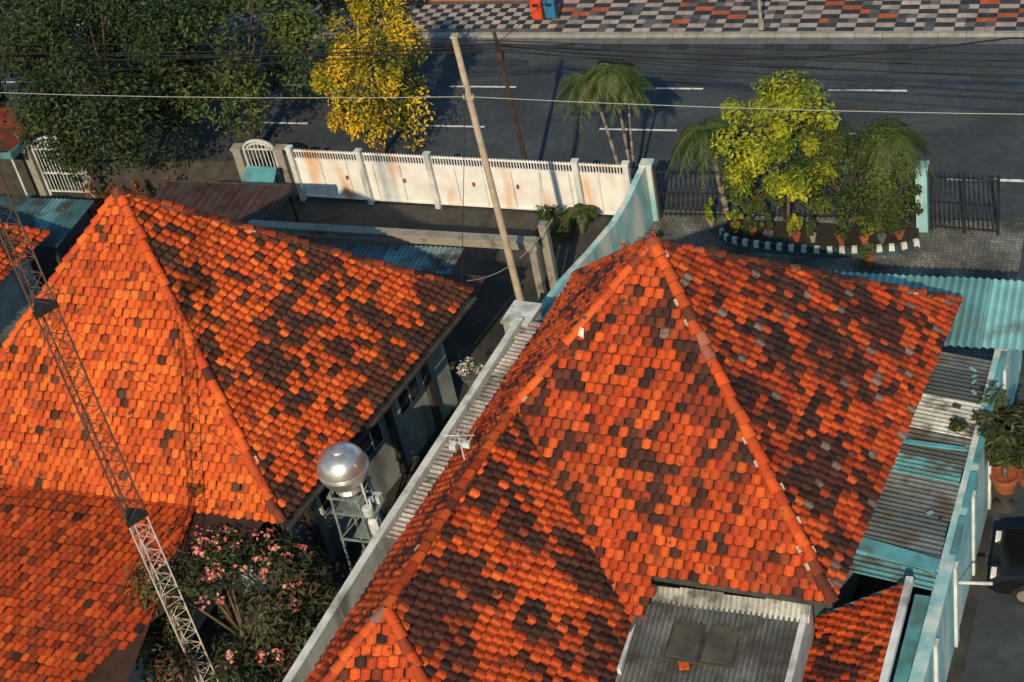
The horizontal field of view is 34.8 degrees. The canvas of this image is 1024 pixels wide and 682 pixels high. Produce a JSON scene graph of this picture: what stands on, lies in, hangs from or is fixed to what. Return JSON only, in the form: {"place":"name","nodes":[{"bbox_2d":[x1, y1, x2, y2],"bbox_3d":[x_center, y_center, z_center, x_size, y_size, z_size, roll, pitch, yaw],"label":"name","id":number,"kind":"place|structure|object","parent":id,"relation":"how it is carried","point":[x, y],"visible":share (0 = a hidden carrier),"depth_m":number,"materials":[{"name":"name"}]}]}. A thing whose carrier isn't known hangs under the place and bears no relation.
{"place":"outdoors","nodes":[
{"label":"outdoors","id":0,"kind":"place"},
{"bbox_2d":[0,257,41,347],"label":"walls","id":1,"kind":"structure","parent":0,"point":[14,305],"depth_m":52.96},
{"bbox_2d":[0,228,47,280],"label":"roof","id":2,"kind":"structure","parent":1,"relation":"on","point":[6,268],"depth_m":52.25,"materials":[{"name":"tile"}]},
{"bbox_2d":[0,223,49,234],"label":"hip caps","id":3,"kind":"object","parent":2,"relation":"on","point":[35,230],"visible":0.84,"depth_m":52.77,"materials":[{"name":"tile"}]},
{"bbox_2d":[128,338,457,681],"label":"walls","id":4,"kind":"structure","parent":0,"point":[416,426],"depth_m":44.78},
{"bbox_2d":[302,355,443,574],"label":"windows","id":5,"kind":"structure","parent":4,"relation":"attached to","point":[371,442],"depth_m":44.70,"materials":[{"name":"glass"}]},
{"bbox_2d":[280,293,471,528],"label":"fascia","id":6,"kind":"structure","parent":4,"relation":"attached to","point":[368,421],"depth_m":43.09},
{"bbox_2d":[125,194,471,522],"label":"roof","id":7,"kind":"structure","parent":6,"relation":"on","point":[295,421],"depth_m":41.70,"materials":[{"name":"tile"}]},
{"bbox_2d":[133,205,464,507],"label":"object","id":8,"kind":"structure","parent":7,"relation":"attached to","point":[289,337],"depth_m":41.61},
{"bbox_2d":[286,297,476,530],"bbox_3d":[-3.247,1.690,42.879,0.100,0.080,9.584,11,43,28],"label":"gutter","id":9,"kind":"object","parent":6,"relation":"attached to","point":[360,439],"visible":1,"depth_m":43.06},
{"bbox_2d":[11,192,608,264],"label":"front yard","id":10,"kind":"structure","parent":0,"point":[567,251],"depth_m":55.71,"materials":[{"name":"concrete"}]},
{"bbox_2d":[22,136,101,198],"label":"arched gate","id":11,"kind":"structure","parent":10,"relation":"on","point":[37,172],"depth_m":61.01,"materials":[{"name":"metal"}]},
{"bbox_2d":[81,182,102,210],"bbox_3d":[-15.307,-5.346,59.936,0.531,1.307,0.719,4,40,20],"label":"potted plant","id":12,"kind":"object","parent":10,"relation":"on","point":[97,204],"visible":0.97,"depth_m":59.87,"materials":[{"name":"green plant"}]},
{"bbox_2d":[241,165,276,182],"bbox_3d":[-8.968,-5.207,57.450,1.400,1.300,1.500,4,40,20],"label":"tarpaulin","id":13,"kind":"object","parent":10,"relation":"on","point":[258,174],"visible":0.29,"depth_m":57.53,"materials":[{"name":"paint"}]},
{"bbox_2d":[533,203,578,240],"bbox_3d":[1.395,-3.945,53.557,1.495,1.155,1.314,4,40,20],"label":"round shrub","id":14,"kind":"object","parent":10,"relation":"on","point":[542,214],"visible":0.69,"depth_m":53.41,"materials":[{"name":"green plant"}]},
{"bbox_2d":[559,203,599,233],"bbox_3d":[2.226,-4.069,53.639,1.381,0.857,1.242,-34,42,-26],"label":"young palm","id":15,"kind":"object","parent":10,"relation":"on","point":[580,213],"visible":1,"depth_m":53.31,"materials":[{"name":"green plant"}]},
{"bbox_2d":[0,39,1023,221],"bbox_3d":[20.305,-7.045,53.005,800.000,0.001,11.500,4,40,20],"label":"road","id":16,"kind":"structure","parent":0,"point":[982,144],"depth_m":59.19,"materials":[{"name":"asphalt"}]},
{"bbox_2d":[14,0,214,87],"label":"shade tree","id":17,"kind":"object","parent":16,"relation":"on","point":[114,46],"visible":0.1,"depth_m":65.47,"materials":[{"name":"green plant"}]},
{"bbox_2d":[309,0,434,156],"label":"yellow flowering tree","id":18,"kind":"object","parent":16,"relation":"on","point":[333,80],"visible":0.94,"depth_m":57.10,"materials":[{"name":"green plant"}]},
{"bbox_2d":[492,31,529,168],"bbox_3d":[0.074,-7.484,54.235,0.414,6.206,0.229,4,40,20],"label":"utility pole","id":19,"kind":"object","parent":16,"relation":"on","point":[499,56],"visible":0.76,"depth_m":53.85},
{"bbox_2d":[5,48,492,55],"bbox_3d":[-19.282,-10.707,60.127,40.553,0.431,0.036,4,40,21],"label":"power line","id":20,"kind":"object","parent":19,"relation":"attached to","point":[317,53],"visible":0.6,"depth_m":55.50,"materials":[{"name":"metal"}]},
{"bbox_2d":[0,40,1023,54],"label":"power line","id":21,"kind":"object","parent":19,"relation":"attached to","point":[533,42],"visible":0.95,"depth_m":51.62,"materials":[{"name":"metal"}]},
{"bbox_2d":[0,48,1023,93],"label":"power line","id":22,"kind":"object","parent":19,"relation":"attached to","point":[547,54],"visible":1,"depth_m":51.65,"materials":[{"name":"metal"}]},
{"bbox_2d":[0,43,1023,67],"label":"power line","id":23,"kind":"object","parent":19,"relation":"attached to","point":[534,45],"visible":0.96,"depth_m":51.59,"materials":[{"name":"metal"}]},
{"bbox_2d":[0,46,1023,78],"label":"power line","id":24,"kind":"object","parent":19,"relation":"attached to","point":[512,47],"visible":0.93,"depth_m":52.57,"materials":[{"name":"metal"}]},
{"bbox_2d":[0,51,1023,75],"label":"power line","id":25,"kind":"object","parent":19,"relation":"attached to","point":[594,58],"visible":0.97,"depth_m":50.54,"materials":[{"name":"metal"}]},
{"bbox_2d":[493,37,1023,60],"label":"power line","id":26,"kind":"object","parent":19,"relation":"attached to","point":[773,58],"visible":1,"depth_m":44.83,"materials":[{"name":"metal"}]},
{"bbox_2d":[499,45,1023,61],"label":"power line","id":27,"kind":"object","parent":19,"relation":"attached to","point":[795,56],"visible":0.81,"depth_m":48.77,"materials":[{"name":"metal"}]},
{"bbox_2d":[1,81,1023,181],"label":"road markings","id":28,"kind":"object","parent":16,"relation":"on","point":[1012,180],"visible":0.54,"depth_m":59.66,"materials":[{"name":"paint"}]},
{"bbox_2d":[553,71,626,172],"bbox_3d":[2.744,-6.777,53.940,2.409,4.548,2.358,-17,37,-6],"label":"palm tree","id":29,"kind":"object","parent":16,"relation":"on","point":[578,83],"visible":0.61,"depth_m":52.42,"materials":[{"name":"green plant"}]},
{"bbox_2d":[581,58,656,180],"bbox_3d":[3.647,-6.914,53.547,2.446,4.906,2.202,4,40,20],"label":"palm tree","id":30,"kind":"object","parent":16,"relation":"on","point":[609,74],"visible":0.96,"depth_m":52.09,"materials":[{"name":"green plant"}]},
{"bbox_2d":[602,76,656,175],"bbox_3d":[3.990,-6.638,53.543,1.811,4.366,1.981,4,40,20],"label":"palm tree","id":31,"kind":"object","parent":16,"relation":"on","point":[639,93],"visible":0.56,"depth_m":52.19,"materials":[{"name":"green plant"}]},
{"bbox_2d":[442,44,906,49],"bbox_3d":[5.793,-11.298,62.632,18.350,0.023,0.420,4,40,20],"label":"drain grate","id":32,"kind":"object","parent":16,"relation":"on","point":[827,46],"visible":0.71,"depth_m":61.11,"materials":[{"name":"metal"}]},
{"bbox_2d":[471,58,965,160],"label":"road patches","id":33,"kind":"object","parent":16,"relation":"on","point":[939,122],"visible":0.73,"depth_m":59.01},
{"bbox_2d":[0,0,1023,33],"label":"pavement","id":34,"kind":"structure","parent":0,"point":[713,15],"depth_m":63.81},
{"bbox_2d":[0,36,1023,681],"bbox_3d":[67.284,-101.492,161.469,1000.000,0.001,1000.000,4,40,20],"label":"ground","id":35,"kind":"structure","parent":0,"point":[478,332],"depth_m":48.75,"materials":[{"name":"concrete"}]},
{"bbox_2d":[0,0,45,118],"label":"shade tree","id":36,"kind":"object","parent":35,"relation":"on","point":[9,75],"visible":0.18,"depth_m":62.91,"materials":[{"name":"green plant"}]},
{"bbox_2d":[0,107,69,197],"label":"red roof shed","id":37,"kind":"structure","parent":35,"relation":"on","point":[11,146],"depth_m":60.54,"materials":[{"name":"paint"}]},
{"bbox_2d":[52,207,93,263],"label":"posts","id":38,"kind":"object","parent":35,"relation":"on","point":[54,248],"visible":0.36,"depth_m":54.34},
{"bbox_2d":[0,196,93,246],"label":"sheets","id":39,"kind":"object","parent":38,"relation":"on","point":[59,219],"visible":0.8,"depth_m":55.59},
{"bbox_2d":[0,0,204,187],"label":"shade tree","id":40,"kind":"object","parent":35,"relation":"on","point":[43,107],"visible":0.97,"depth_m":57.80,"materials":[{"name":"green plant"}]},
{"bbox_2d":[0,157,240,195],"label":"wall","id":41,"kind":"structure","parent":35,"relation":"on","point":[153,179],"depth_m":60.06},
{"bbox_2d":[0,499,262,681],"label":"roof verandah deck","id":42,"kind":"structure","parent":35,"relation":"on","point":[117,665],"depth_m":39.33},
{"bbox_2d":[0,483,195,681],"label":"roof verandah","id":43,"kind":"object","parent":42,"relation":"on","point":[32,551],"visible":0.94,"depth_m":39.98,"materials":[{"name":"tile"}]},
{"bbox_2d":[0,200,275,523],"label":"roof front","id":44,"kind":"structure","parent":42,"relation":"on","point":[166,433],"depth_m":40.87,"materials":[{"name":"tile"}]},
{"bbox_2d":[6,225,257,512],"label":"roof front deck","id":45,"kind":"structure","parent":44,"relation":"attached to","point":[121,399],"depth_m":40.95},
{"bbox_2d":[0,194,286,524],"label":"hip caps","id":46,"kind":"object","parent":44,"relation":"on","point":[141,235],"visible":0.97,"depth_m":40.18,"materials":[{"name":"tile"}]},
{"bbox_2d":[126,190,473,291],"bbox_3d":[-7.720,-2.752,44.120,11.452,6.512,5.248,4,40,20],"label":"hip caps back","id":47,"kind":"object","parent":44,"relation":"on","point":[167,204],"visible":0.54,"depth_m":42.98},
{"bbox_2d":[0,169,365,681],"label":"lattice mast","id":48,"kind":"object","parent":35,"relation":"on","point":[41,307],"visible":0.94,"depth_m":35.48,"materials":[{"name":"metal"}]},
{"bbox_2d":[117,521,339,681],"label":"frangipani tree","id":49,"kind":"object","parent":35,"relation":"on","point":[291,576],"visible":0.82,"depth_m":38.90,"materials":[{"name":"green plant"}]},
{"bbox_2d":[134,0,331,154],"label":"shade tree","id":50,"kind":"object","parent":35,"relation":"on","point":[239,81],"visible":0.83,"depth_m":58.66,"materials":[{"name":"green plant"}]},
{"bbox_2d":[166,180,305,238],"bbox_3d":[-9.514,-3.351,54.282,4.830,3.020,2.460,4,40,20],"label":"frame","id":51,"kind":"object","parent":35,"relation":"on","point":[282,202],"visible":0.33,"depth_m":53.64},
{"bbox_2d":[154,181,289,223],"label":"sheets","id":52,"kind":"object","parent":51,"relation":"on","point":[244,203],"visible":0.69,"depth_m":53.52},
{"bbox_2d":[230,139,297,196],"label":"arched gate","id":53,"kind":"structure","parent":35,"relation":"on","point":[240,155],"depth_m":58.09,"materials":[{"name":"metal"}]},
{"bbox_2d":[226,0,390,25],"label":"shade tree","id":54,"kind":"object","parent":35,"relation":"on","point":[326,5],"visible":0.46,"depth_m":67.00,"materials":[{"name":"green plant"}]},
{"bbox_2d":[316,442,385,571],"bbox_3d":[-3.712,4.559,40.661,1.395,5.131,1.290,4,40,20],"label":"water tank","id":55,"kind":"object","parent":35,"relation":"on","point":[342,469],"visible":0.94,"depth_m":39.50,"materials":[{"name":"silver metal"}]},
{"bbox_2d":[318,242,485,302],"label":"sheets","id":56,"kind":"object","parent":35,"relation":"on","point":[438,261],"visible":0.43,"depth_m":49.13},
{"bbox_2d":[247,220,558,302],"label":"beam","id":57,"kind":"structure","parent":35,"relation":"on","point":[405,237],"depth_m":49.61,"materials":[{"name":"concrete"}]},
{"bbox_2d":[282,300,542,681],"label":"white wall","id":58,"kind":"structure","parent":35,"relation":"on","point":[517,316],"depth_m":39.58,"materials":[{"name":"paint"}]},
{"bbox_2d":[387,321,540,538],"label":"corrugated roof strip","id":59,"kind":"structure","parent":58,"relation":"attached to","point":[485,396],"depth_m":42.38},
{"bbox_2d":[284,145,631,216],"bbox_3d":[-1.904,-5.406,55.421,12.657,2.215,0.275,5,41,22],"label":"white panel fence","id":60,"kind":"object","parent":35,"relation":"on","point":[372,181],"visible":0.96,"depth_m":55.55,"materials":[{"name":"paint"}]},
{"bbox_2d":[449,355,482,388],"bbox_3d":[-1.205,0.855,45.582,0.956,1.095,0.726,-26,39,-17],"label":"potted plant","id":61,"kind":"object","parent":35,"relation":"on","point":[469,375],"visible":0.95,"depth_m":45.49,"materials":[{"name":"white plant"}]},
{"bbox_2d":[450,33,523,300],"bbox_3d":[-0.425,-3.797,45.841,0.568,10.764,0.237,4,40,20],"label":"utility pole","id":62,"kind":"object","parent":35,"relation":"on","point":[469,96],"visible":0.82,"depth_m":45.06,"materials":[{"name":"concrete"}]},
{"bbox_2d":[0,92,1023,114],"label":"power line","id":63,"kind":"object","parent":62,"relation":"attached to","point":[520,99],"visible":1,"depth_m":43.25,"materials":[{"name":"metal"}]},
{"bbox_2d":[2,31,1023,43],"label":"kerb","id":64,"kind":"structure","parent":35,"relation":"on","point":[835,37],"depth_m":62.22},
{"bbox_2d":[529,0,546,19],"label":"litter bin","id":65,"kind":"object","parent":35,"relation":"on","point":[539,13],"visible":1,"depth_m":65.52,"materials":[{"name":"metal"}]},
{"bbox_2d":[542,0,559,18],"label":"litter bin","id":66,"kind":"object","parent":35,"relation":"on","point":[550,7],"visible":0.96,"depth_m":65.37,"materials":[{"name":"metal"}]},
{"bbox_2d":[541,158,659,318],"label":"cyan wall","id":67,"kind":"structure","parent":35,"relation":"on","point":[636,215],"depth_m":51.73,"materials":[{"name":"paint"}]},
{"bbox_2d":[615,586,813,681],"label":"corrugated roof annex","id":68,"kind":"object","parent":35,"relation":"on","point":[681,634],"visible":0.98,"depth_m":35.27,"materials":[{"name":"white paint"}]},
{"bbox_2d":[652,427,922,620],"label":"walls","id":69,"kind":"structure","parent":35,"relation":"on","point":[849,587],"depth_m":38.28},
{"bbox_2d":[653,309,958,607],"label":"fascia","id":70,"kind":"structure","parent":69,"relation":"attached to","point":[780,597],"depth_m":35.49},
{"bbox_2d":[304,406,508,681],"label":"roof wing","id":71,"kind":"structure","parent":70,"relation":"on","point":[391,568],"depth_m":36.33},
{"bbox_2d":[443,428,475,462],"bbox_3d":[-1.067,2.788,37.986,0.708,1.800,0.457,-2,38,13],"label":"tv antenna","id":72,"kind":"object","parent":71,"relation":"attached to","point":[465,443],"visible":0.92,"depth_m":37.52,"materials":[{"name":"white paint"}]},
{"bbox_2d":[392,410,630,681],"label":"roof wing","id":73,"kind":"structure","parent":70,"relation":"on","point":[562,585],"depth_m":35.19,"materials":[{"name":"tile"}]},
{"bbox_2d":[320,239,649,681],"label":"hip caps","id":74,"kind":"object","parent":73,"relation":"on","point":[389,614],"visible":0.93,"depth_m":35.45,"materials":[{"name":"tile"}]},
{"bbox_2d":[334,617,415,681],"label":"roof wing","id":75,"kind":"structure","parent":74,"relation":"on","point":[383,641],"depth_m":33.16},
{"bbox_2d":[395,419,623,678],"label":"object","id":76,"kind":"structure","parent":73,"relation":"attached to","point":[506,590],"depth_m":35.17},
{"bbox_2d":[604,567,655,623],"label":"roof tiles","id":77,"kind":"object","parent":73,"relation":"on","point":[645,590],"visible":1,"depth_m":36.23,"materials":[{"name":"ceramic"}]},
{"bbox_2d":[444,245,641,469],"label":"roof","id":78,"kind":"structure","parent":70,"relation":"on","point":[580,293],"depth_m":40.23,"materials":[{"name":"ceramic"}]},
{"bbox_2d":[517,250,830,604],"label":"roof front","id":79,"kind":"structure","parent":70,"relation":"on","point":[632,441],"depth_m":36.29,"materials":[{"name":"tile"}]},
{"bbox_2d":[520,257,814,595],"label":"roof front deck","id":80,"kind":"structure","parent":79,"relation":"attached to","point":[666,453],"depth_m":36.30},
{"bbox_2d":[651,245,838,604],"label":"hip caps","id":81,"kind":"object","parent":79,"relation":"on","point":[791,519],"visible":1,"depth_m":35.46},
{"bbox_2d":[662,245,962,602],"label":"roof","id":82,"kind":"structure","parent":70,"relation":"on","point":[841,497],"depth_m":37.31,"materials":[{"name":"tile"}]},
{"bbox_2d":[662,240,963,301],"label":"hip caps","id":83,"kind":"object","parent":82,"relation":"on","point":[777,263],"visible":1,"depth_m":38.98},
{"bbox_2d":[802,576,914,681],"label":"tiled outbuilding","id":84,"kind":"structure","parent":35,"relation":"on","point":[858,640],"depth_m":34.98,"materials":[{"name":"ceramic"}]},
{"bbox_2d":[908,348,1022,681],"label":"wall","id":85,"kind":"structure","parent":35,"relation":"on","point":[939,622],"depth_m":37.17,"materials":[{"name":"paint"}]},
{"bbox_2d":[849,351,991,590],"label":"sheets","id":86,"kind":"object","parent":85,"relation":"on","point":[921,481],"visible":0.63,"depth_m":38.14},
{"bbox_2d":[857,351,1006,681],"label":"battens","id":87,"kind":"object","parent":85,"relation":"on","point":[919,605],"visible":0.9,"depth_m":36.25,"materials":[{"name":"paint"}]},
{"bbox_2d":[934,365,1006,681],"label":"wall piers","id":88,"kind":"object","parent":85,"relation":"attached to","point":[957,582],"depth_m":37.25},
{"bbox_2d":[640,209,1023,408],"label":"driveway","id":89,"kind":"structure","parent":0,"point":[952,253],"depth_m":49.63,"materials":[{"name":"concrete"}]},
{"bbox_2d":[665,115,746,218],"bbox_3d":[6.302,-5.456,52.054,3.098,3.546,2.960,4,40,20],"label":"palm tree","id":90,"kind":"object","parent":89,"relation":"on","point":[698,135],"visible":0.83,"depth_m":50.85,"materials":[{"name":"green plant"}]},
{"bbox_2d":[653,167,915,221],"bbox_3d":[8.564,-4.669,51.650,8.199,2.000,0.093,2,40,19],"label":"picket fence","id":91,"kind":"object","parent":89,"relation":"on","point":[658,192],"visible":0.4,"depth_m":52.40,"materials":[{"name":"metal"}]},
{"bbox_2d":[719,219,919,257],"bbox_3d":[9.515,-3.213,50.924,6.294,0.280,1.670,4,40,20],"label":"planter bed","id":92,"kind":"object","parent":89,"relation":"on","point":[825,244],"visible":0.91,"depth_m":50.74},
{"bbox_2d":[723,205,743,232],"bbox_3d":[7.046,-3.841,51.694,0.587,0.862,0.732,-32,41,-24],"label":"potted plant","id":93,"kind":"object","parent":92,"relation":"on","point":[735,224],"visible":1,"depth_m":51.59,"materials":[{"name":"green plant"}]},
{"bbox_2d":[739,215,756,236],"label":"potted plant","id":94,"kind":"object","parent":92,"relation":"on","point":[751,229],"visible":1,"depth_m":51.36,"materials":[{"name":"green plant"}]},
{"bbox_2d":[721,171,786,218],"bbox_3d":[7.667,-4.557,51.412,1.979,1.884,1.665,4,40,20],"label":"round shrub","id":95,"kind":"object","parent":92,"relation":"on","point":[756,203],"visible":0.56,"depth_m":51.25,"materials":[{"name":"green plant"}]},
{"bbox_2d":[760,212,774,239],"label":"potted plant","id":96,"kind":"object","parent":92,"relation":"on","point":[768,233],"visible":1,"depth_m":51.09,"materials":[{"name":"green plant"}]},
{"bbox_2d":[710,68,841,224],"bbox_3d":[8.114,-5.903,49.982,4.012,5.506,3.505,4,40,20],"label":"golden shrub tree","id":97,"kind":"object","parent":92,"relation":"on","point":[758,150],"visible":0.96,"depth_m":49.13,"materials":[{"name":"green plant"}]},
{"bbox_2d":[786,214,803,242],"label":"potted plant","id":98,"kind":"object","parent":92,"relation":"on","point":[795,234],"visible":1,"depth_m":50.59,"materials":[{"name":"yellow plant"}]},
{"bbox_2d":[806,214,816,242],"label":"potted plant","id":99,"kind":"object","parent":92,"relation":"on","point":[810,225],"visible":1,"depth_m":50.43,"materials":[{"name":"green plant"}]},
{"bbox_2d":[833,215,848,245],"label":"potted plant","id":100,"kind":"object","parent":92,"relation":"on","point":[841,238],"visible":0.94,"depth_m":49.99,"materials":[{"name":"green plant"}]},
{"bbox_2d":[780,118,920,238],"bbox_3d":[10.458,-5.129,49.602,4.064,3.969,3.000,21,48,36],"label":"round shrub","id":101,"kind":"object","parent":92,"relation":"on","point":[849,199],"visible":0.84,"depth_m":49.08,"materials":[{"name":"green plant"}]},
{"bbox_2d":[855,215,874,245],"bbox_3d":[10.805,-3.414,49.888,0.558,1.078,0.373,-10,37,3],"label":"potted plant","id":102,"kind":"object","parent":92,"relation":"on","point":[864,239],"visible":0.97,"depth_m":49.83,"materials":[{"name":"green plant"}]},
{"bbox_2d":[873,211,886,243],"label":"potted plant","id":103,"kind":"object","parent":92,"relation":"on","point":[881,236],"visible":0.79,"depth_m":49.67,"materials":[{"name":"green plant"}]},
{"bbox_2d":[856,165,923,235],"bbox_3d":[11.517,-4.368,49.722,1.985,2.266,1.961,-28,40,-19],"label":"round shrub","id":104,"kind":"object","parent":92,"relation":"on","point":[894,214],"visible":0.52,"depth_m":49.43,"materials":[{"name":"green plant"}]},
{"bbox_2d":[859,243,874,266],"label":"potted plant","id":105,"kind":"object","parent":89,"relation":"on","point":[868,259],"visible":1,"depth_m":49.23,"materials":[{"name":"green plant"}]},
{"bbox_2d":[839,116,936,217],"bbox_3d":[11.529,-5.097,49.803,2.864,3.275,2.929,4,40,20],"label":"palm tree","id":106,"kind":"object","parent":89,"relation":"on","point":[905,135],"visible":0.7,"depth_m":48.69,"materials":[{"name":"green plant"}]},
{"bbox_2d":[915,161,928,232],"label":"gate pillar","id":107,"kind":"structure","parent":89,"relation":"on","point":[922,222],"depth_m":49.69,"materials":[{"name":"paint"}]},
{"bbox_2d":[821,269,1023,350],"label":"corrugated canopy","id":108,"kind":"object","parent":89,"relation":"on","point":[990,314],"visible":0.42,"depth_m":42.22,"materials":[{"name":"teal metal"}]},
{"bbox_2d":[928,170,999,235],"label":"picket gate","id":109,"kind":"structure","parent":89,"relation":"on","point":[963,204],"depth_m":49.36,"materials":[{"name":"metal"}]},
{"bbox_2d":[962,434,1023,681],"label":"side lane","id":110,"kind":"structure","parent":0,"point":[995,653],"depth_m":37.81,"materials":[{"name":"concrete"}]},
{"bbox_2d":[936,381,1023,514],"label":"potted frangipani","id":111,"kind":"object","parent":110,"relation":"on","point":[1002,438],"visible":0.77,"depth_m":39.37,"materials":[{"name":"plant"}]},
{"bbox_2d":[988,528,1023,605],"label":"parked car","id":112,"kind":"object","parent":110,"relation":"on","point":[1006,576],"visible":1,"depth_m":38.33,"materials":[{"name":"paint"}]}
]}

